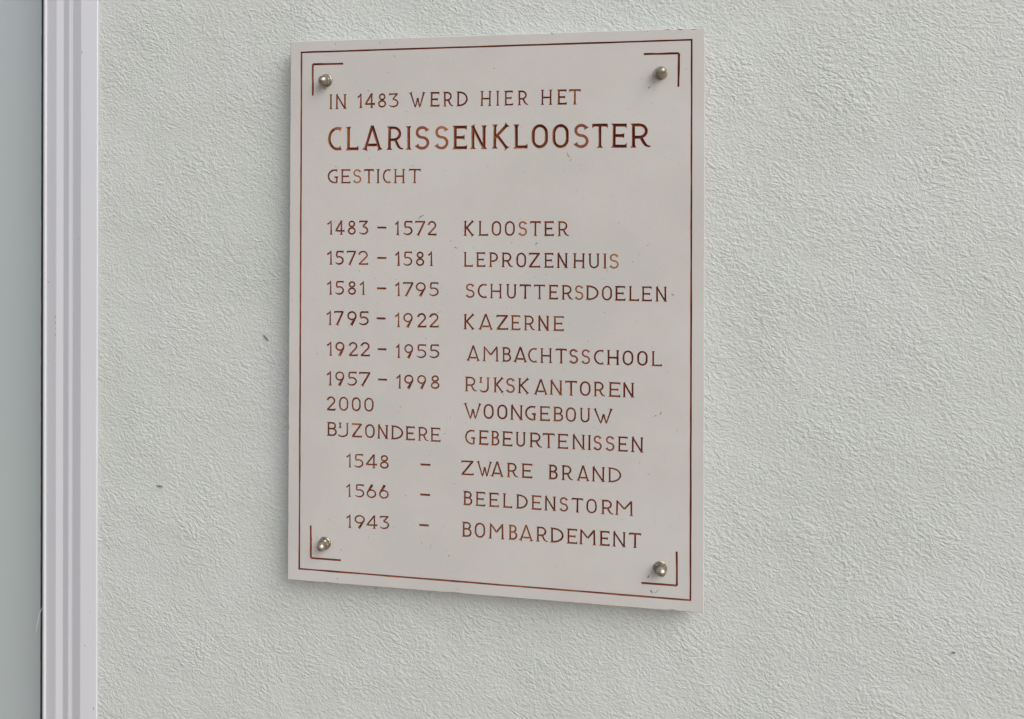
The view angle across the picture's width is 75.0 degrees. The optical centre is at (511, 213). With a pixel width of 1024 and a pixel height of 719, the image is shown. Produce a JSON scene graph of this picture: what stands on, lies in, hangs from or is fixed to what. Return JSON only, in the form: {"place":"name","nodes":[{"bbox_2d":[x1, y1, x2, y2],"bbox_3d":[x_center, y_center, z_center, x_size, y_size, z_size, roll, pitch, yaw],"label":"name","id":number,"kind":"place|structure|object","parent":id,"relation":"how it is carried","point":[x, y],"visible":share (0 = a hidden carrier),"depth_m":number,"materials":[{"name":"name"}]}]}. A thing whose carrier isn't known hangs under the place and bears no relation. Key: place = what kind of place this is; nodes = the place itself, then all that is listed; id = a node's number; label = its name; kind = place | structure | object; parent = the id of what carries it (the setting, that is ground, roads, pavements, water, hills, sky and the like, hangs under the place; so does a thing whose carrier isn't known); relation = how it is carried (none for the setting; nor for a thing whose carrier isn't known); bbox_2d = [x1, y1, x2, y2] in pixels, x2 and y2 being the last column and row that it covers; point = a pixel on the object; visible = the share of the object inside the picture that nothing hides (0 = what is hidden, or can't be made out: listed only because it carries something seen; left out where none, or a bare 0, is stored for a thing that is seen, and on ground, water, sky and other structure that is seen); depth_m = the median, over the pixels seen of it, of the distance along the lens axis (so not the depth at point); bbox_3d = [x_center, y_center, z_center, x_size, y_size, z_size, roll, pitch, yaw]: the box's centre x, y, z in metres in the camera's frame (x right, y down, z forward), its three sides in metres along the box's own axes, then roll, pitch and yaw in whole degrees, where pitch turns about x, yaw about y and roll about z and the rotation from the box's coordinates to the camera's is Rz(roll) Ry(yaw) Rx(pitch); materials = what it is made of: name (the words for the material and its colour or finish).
{"place":"outdoors","nodes":[
{"label":"outdoors","id":0,"kind":"place"},
{"label":"pavement","id":1,"kind":"structure","parent":0,"visible":0},
{"bbox_2d":[98,0,1023,718],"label":"rendered wall","id":2,"kind":"structure","parent":1,"relation":"on","point":[864,390],"depth_m":0.62,"materials":[{"name":"white paint"}]},
{"bbox_2d":[40,0,98,718],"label":"door frame","id":3,"kind":"object","parent":2,"relation":"attached to","point":[69,346],"visible":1,"depth_m":0.72,"materials":[{"name":"white plastic"}]},
{"bbox_2d":[0,0,41,718],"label":"door panel","id":4,"kind":"structure","parent":3,"relation":"attached to","point":[20,280],"depth_m":0.80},
{"bbox_2d":[288,28,704,612],"bbox_3d":[-0.022,0.097,0.637,0.400,0.536,0.031,0,0,8],"label":"stone plaque","id":5,"kind":"object","parent":2,"relation":"attached to","point":[496,309],"visible":1,"depth_m":0.63,"materials":[{"name":"stone"}]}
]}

